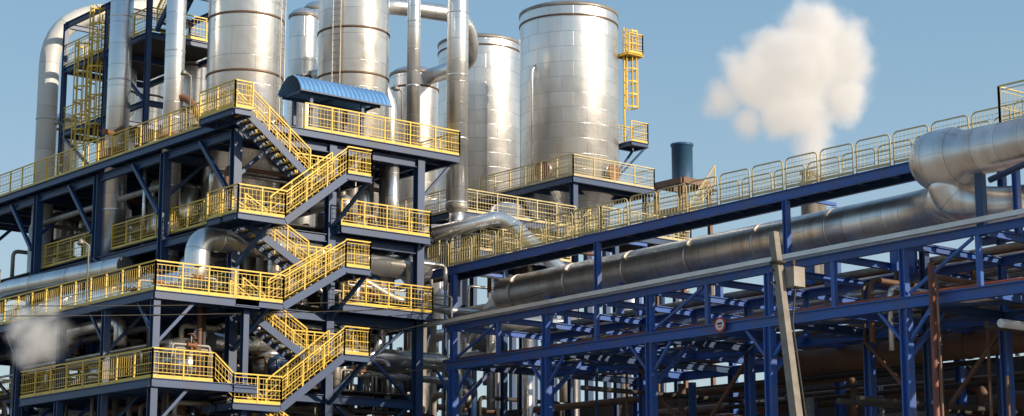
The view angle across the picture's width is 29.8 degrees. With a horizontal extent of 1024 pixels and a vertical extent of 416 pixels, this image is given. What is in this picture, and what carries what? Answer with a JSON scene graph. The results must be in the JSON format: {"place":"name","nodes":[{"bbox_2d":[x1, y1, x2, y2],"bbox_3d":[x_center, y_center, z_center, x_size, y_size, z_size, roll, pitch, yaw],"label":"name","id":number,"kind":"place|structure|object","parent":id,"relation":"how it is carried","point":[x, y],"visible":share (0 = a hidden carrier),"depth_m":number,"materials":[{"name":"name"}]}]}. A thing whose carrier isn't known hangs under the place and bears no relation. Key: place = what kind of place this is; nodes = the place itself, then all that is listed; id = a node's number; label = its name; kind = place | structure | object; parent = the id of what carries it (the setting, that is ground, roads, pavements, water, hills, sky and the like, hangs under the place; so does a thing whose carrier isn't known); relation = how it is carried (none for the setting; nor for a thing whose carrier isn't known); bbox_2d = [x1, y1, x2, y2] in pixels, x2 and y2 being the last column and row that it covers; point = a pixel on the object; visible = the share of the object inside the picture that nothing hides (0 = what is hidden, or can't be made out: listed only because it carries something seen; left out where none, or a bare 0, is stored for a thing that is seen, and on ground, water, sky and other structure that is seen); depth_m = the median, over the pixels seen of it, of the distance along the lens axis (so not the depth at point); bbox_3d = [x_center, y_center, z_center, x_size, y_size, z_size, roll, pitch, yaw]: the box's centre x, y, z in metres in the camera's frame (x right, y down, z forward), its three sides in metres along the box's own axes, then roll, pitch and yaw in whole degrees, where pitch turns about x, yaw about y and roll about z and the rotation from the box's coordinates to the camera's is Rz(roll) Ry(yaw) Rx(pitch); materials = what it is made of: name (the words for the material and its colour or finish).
{"place":"outdoors","nodes":[
{"label":"outdoors","id":0,"kind":"place"},
{"bbox_2d":[0,366,35,414],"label":"distant refinery tower","id":1,"kind":"structure","parent":0,"point":[4,405],"depth_m":121.65,"materials":[{"name":"silver metal"}]},
{"bbox_2d":[36,113,79,409],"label":"process column","id":2,"kind":"structure","parent":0,"point":[59,233],"depth_m":96.59,"materials":[{"name":"silver metal"}]},
{"bbox_2d":[124,29,139,278],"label":"process column","id":3,"kind":"structure","parent":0,"point":[133,94],"depth_m":93.50,"materials":[{"name":"silver metal"}]},
{"bbox_2d":[131,74,163,241],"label":"process column","id":4,"kind":"structure","parent":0,"point":[156,92],"depth_m":98.31,"materials":[{"name":"silver metal"}]},
{"bbox_2d":[182,34,207,130],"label":"process column","id":5,"kind":"structure","parent":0,"point":[197,74],"depth_m":92.41,"materials":[{"name":"silver metal"}]},
{"bbox_2d":[0,0,1023,415],"label":"sky","id":6,"kind":"structure","parent":0,"point":[748,83],"materials":[{"name":"blue"}]},
{"label":"ground","id":7,"kind":"structure","parent":0,"visible":0},
{"bbox_2d":[0,145,452,415],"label":"process pipework","id":8,"kind":"object","parent":7,"relation":"on","point":[189,192],"visible":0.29,"depth_m":81.18,"materials":[{"name":"grey metal"}]},
{"bbox_2d":[207,333,462,415],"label":"insulated pipe","id":9,"kind":"object","parent":8,"relation":"attached to","point":[397,358],"visible":0.33,"depth_m":81.95,"materials":[{"name":"metal"}]},
{"bbox_2d":[0,0,460,415],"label":"steel process building","id":10,"kind":"structure","parent":7,"relation":"on","point":[81,187],"depth_m":80.88,"materials":[{"name":"blue paint"}]},
{"bbox_2d":[0,256,132,312],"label":"insulated pipe","id":11,"kind":"object","parent":10,"relation":"attached to","point":[17,286],"visible":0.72,"depth_m":85.49,"materials":[{"name":"silver metal"}]},
{"bbox_2d":[70,41,93,165],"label":"caged ladder","id":12,"kind":"object","parent":10,"relation":"attached to","point":[76,86],"visible":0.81,"depth_m":91.51,"materials":[{"name":"yellow metal"}]},
{"bbox_2d":[84,4,104,160],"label":"caged ladder","id":13,"kind":"object","parent":10,"relation":"attached to","point":[91,38],"visible":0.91,"depth_m":90.63,"materials":[{"name":"yellow metal"}]},
{"bbox_2d":[25,0,166,381],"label":"exhaust duct","id":14,"kind":"object","parent":10,"relation":"on","point":[47,96],"visible":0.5,"depth_m":94.36,"materials":[{"name":"silver metal"}]},
{"bbox_2d":[88,337,143,383],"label":"condensate vessel","id":15,"kind":"object","parent":10,"relation":"on","point":[136,341],"visible":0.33,"depth_m":77.93,"materials":[{"name":"grey metal"}]},
{"bbox_2d":[99,0,133,284],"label":"vertical vent pipe","id":16,"kind":"object","parent":10,"relation":"on","point":[119,77],"visible":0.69,"depth_m":86.70,"materials":[{"name":"silver metal"}]},
{"bbox_2d":[138,402,171,415],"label":"pipe","id":17,"kind":"object","parent":10,"relation":"on","point":[142,406],"visible":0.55,"depth_m":75.92,"materials":[{"name":"grey metal"}]},
{"bbox_2d":[159,0,198,268],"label":"vertical vent pipe","id":18,"kind":"object","parent":10,"relation":"on","point":[175,97],"visible":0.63,"depth_m":83.01,"materials":[{"name":"silver metal"}]},
{"bbox_2d":[159,323,217,376],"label":"condensate vessel","id":19,"kind":"object","parent":10,"relation":"on","point":[182,339],"visible":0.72,"depth_m":73.44,"materials":[{"name":"silver metal"}]},
{"bbox_2d":[166,400,211,415],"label":"pipe","id":20,"kind":"object","parent":10,"relation":"on","point":[197,404],"visible":0.75,"depth_m":73.67,"materials":[{"name":"grey metal"}]},
{"bbox_2d":[0,227,432,321],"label":"insulated pipe","id":21,"kind":"object","parent":10,"relation":"on","point":[202,243],"visible":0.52,"depth_m":77.38,"materials":[{"name":"silver metal"}]},
{"bbox_2d":[202,0,286,216],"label":"evaporator vessel","id":22,"kind":"object","parent":10,"relation":"on","point":[245,40],"visible":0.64,"depth_m":83.39,"materials":[{"name":"silver metal"}]},
{"bbox_2d":[253,333,301,384],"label":"condensate vessel","id":23,"kind":"object","parent":10,"relation":"on","point":[258,366],"visible":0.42,"depth_m":78.20,"materials":[{"name":"silver metal"}]},
{"bbox_2d":[199,79,372,415],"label":"metal staircase","id":24,"kind":"structure","parent":10,"relation":"attached to","point":[324,365],"depth_m":76.11,"materials":[{"name":"yellow metal"}]},
{"bbox_2d":[287,8,318,304],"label":"process column","id":25,"kind":"structure","parent":10,"relation":"on","point":[303,45],"depth_m":98.78,"materials":[{"name":"silver metal"}]},
{"bbox_2d":[0,292,646,375],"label":"pipe","id":26,"kind":"object","parent":10,"relation":"attached to","point":[312,311],"visible":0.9,"depth_m":74.09,"materials":[{"name":"grey metal"}]},
{"bbox_2d":[277,74,392,135],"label":"corrugated roof canopy","id":27,"kind":"object","parent":10,"relation":"on","point":[294,89],"visible":0.99,"depth_m":81.03,"materials":[{"name":"blue metal"}]},
{"bbox_2d":[314,0,389,227],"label":"evaporator vessel","id":28,"kind":"object","parent":10,"relation":"on","point":[353,36],"visible":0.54,"depth_m":89.63,"materials":[{"name":"silver metal"}]},
{"bbox_2d":[311,0,478,141],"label":"overhead vapour pipe","id":29,"kind":"object","parent":28,"relation":"attached to","point":[438,73],"visible":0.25,"depth_m":97.56,"materials":[{"name":"silver metal"}]},
{"bbox_2d":[366,164,374,385],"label":"vertical vent pipe","id":30,"kind":"object","parent":10,"relation":"attached to","point":[371,191],"visible":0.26,"depth_m":83.27,"materials":[{"name":"silver metal"}]},
{"bbox_2d":[376,167,385,415],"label":"vertical vent pipe","id":31,"kind":"object","parent":10,"relation":"attached to","point":[381,190],"visible":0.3,"depth_m":83.80,"materials":[{"name":"silver metal"}]},
{"bbox_2d":[406,0,420,145],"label":"vertical vent pipe","id":32,"kind":"object","parent":10,"relation":"on","point":[413,86],"visible":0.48,"depth_m":85.82,"materials":[{"name":"silver metal"}]},
{"bbox_2d":[351,278,495,409],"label":"insulated pipe","id":33,"kind":"object","parent":10,"relation":"attached to","point":[491,377],"visible":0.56,"depth_m":84.23,"materials":[{"name":"silver metal"}]},
{"bbox_2d":[437,33,519,415],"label":"storage tank","id":34,"kind":"object","parent":7,"relation":"on","point":[494,109],"visible":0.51,"depth_m":108.97,"materials":[{"name":"silver metal"}]},
{"bbox_2d":[306,198,665,415],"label":"equipment pipework","id":35,"kind":"object","parent":7,"relation":"on","point":[432,395],"visible":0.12,"depth_m":93.03,"materials":[{"name":"silver metal"}]},
{"bbox_2d":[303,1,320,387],"bbox_3d":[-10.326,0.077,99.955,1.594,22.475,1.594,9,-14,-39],"label":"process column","id":36,"kind":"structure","parent":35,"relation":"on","point":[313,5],"depth_m":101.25,"materials":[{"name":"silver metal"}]},
{"bbox_2d":[389,66,438,283],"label":"process column","id":37,"kind":"structure","parent":35,"relation":"on","point":[428,102],"depth_m":101.76,"materials":[{"name":"silver metal"}]},
{"bbox_2d":[363,153,715,415],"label":"tank access platform","id":38,"kind":"structure","parent":7,"relation":"on","point":[573,184],"depth_m":96.11,"materials":[{"name":"yellow metal"}]},
{"bbox_2d":[519,0,619,405],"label":"storage tank","id":39,"kind":"object","parent":7,"relation":"on","point":[568,77],"visible":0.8,"depth_m":100.81,"materials":[{"name":"silver metal"}]},
{"bbox_2d":[618,27,648,175],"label":"caged ladder","id":40,"kind":"object","parent":39,"relation":"attached to","point":[631,55],"visible":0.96,"depth_m":103.09,"materials":[{"name":"yellow metal"}]},
{"bbox_2d":[654,142,715,391],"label":"blue chimney stack","id":41,"kind":"object","parent":7,"relation":"on","point":[682,161],"visible":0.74,"depth_m":111.97,"materials":[{"name":"paint"}]},
{"bbox_2d":[424,208,1023,415],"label":"pipe rack","id":42,"kind":"object","parent":7,"relation":"on","point":[748,334],"visible":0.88,"depth_m":71.16,"materials":[{"name":"blue metal"}]},
{"bbox_2d":[399,212,575,360],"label":"process pipe","id":43,"kind":"object","parent":42,"relation":"on","point":[457,225],"visible":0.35,"depth_m":86.75,"materials":[{"name":"silver metal"}]},
{"bbox_2d":[445,0,468,212],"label":"vertical vent pipe","id":44,"kind":"object","parent":43,"relation":"attached to","point":[457,75],"visible":0.96,"depth_m":88.22,"materials":[{"name":"silver metal"}]},
{"bbox_2d":[714,317,725,331],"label":"round warning sign","id":45,"kind":"object","parent":42,"relation":"attached to","point":[719,324],"visible":1,"depth_m":68.76,"materials":[{"name":"white metal"}]},
{"bbox_2d":[468,182,973,352],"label":"insulated pipeline","id":46,"kind":"object","parent":42,"relation":"on","point":[917,209],"visible":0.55,"depth_m":73.36,"materials":[{"name":"silver metal"}]},
{"bbox_2d":[427,79,1023,316],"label":"elevated walkway","id":47,"kind":"structure","parent":42,"relation":"on","point":[815,191],"depth_m":73.41,"materials":[{"name":"blue metal"}]},
{"bbox_2d":[909,117,1023,236],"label":"pipe header","id":48,"kind":"object","parent":42,"relation":"on","point":[948,166],"visible":0.92,"depth_m":61.16,"materials":[{"name":"silver metal"}]},
{"bbox_2d":[462,356,1023,415],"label":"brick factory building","id":49,"kind":"structure","parent":7,"relation":"on","point":[1018,364],"depth_m":83.36,"materials":[{"name":"brick"}]},
{"bbox_2d":[521,319,1023,415],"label":"yard pipework","id":50,"kind":"object","parent":7,"relation":"on","point":[889,394],"visible":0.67,"depth_m":75.70,"materials":[{"name":"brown metal"}]},
{"bbox_2d":[768,231,806,415],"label":"utility pole","id":51,"kind":"object","parent":7,"relation":"on","point":[792,276],"visible":1,"depth_m":45.27,"materials":[{"name":"concrete"}]},
{"bbox_2d":[799,170,819,272],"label":"chimney","id":52,"kind":"object","parent":7,"relation":"on","point":[809,208],"visible":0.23,"depth_m":111.65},
{"bbox_2d":[816,176,825,273],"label":"vent stack","id":53,"kind":"object","parent":7,"relation":"on","point":[821,207],"visible":0.06,"depth_m":202.51,"materials":[{"name":"metal"}]},
{"bbox_2d":[927,263,943,415],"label":"red standpipe","id":54,"kind":"object","parent":7,"relation":"on","point":[934,344],"visible":1,"depth_m":60.96,"materials":[{"name":"metal"}]},
{"bbox_2d":[862,230,1023,415],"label":"pipe rack","id":55,"kind":"object","parent":7,"relation":"on","point":[924,259],"visible":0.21,"depth_m":66.62,"materials":[{"name":"blue metal"}]},
{"bbox_2d":[777,329,1023,378],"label":"rusty pipeline","id":56,"kind":"object","parent":55,"relation":"on","point":[955,346],"visible":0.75,"depth_m":72.04,"materials":[{"name":"brown metal"}]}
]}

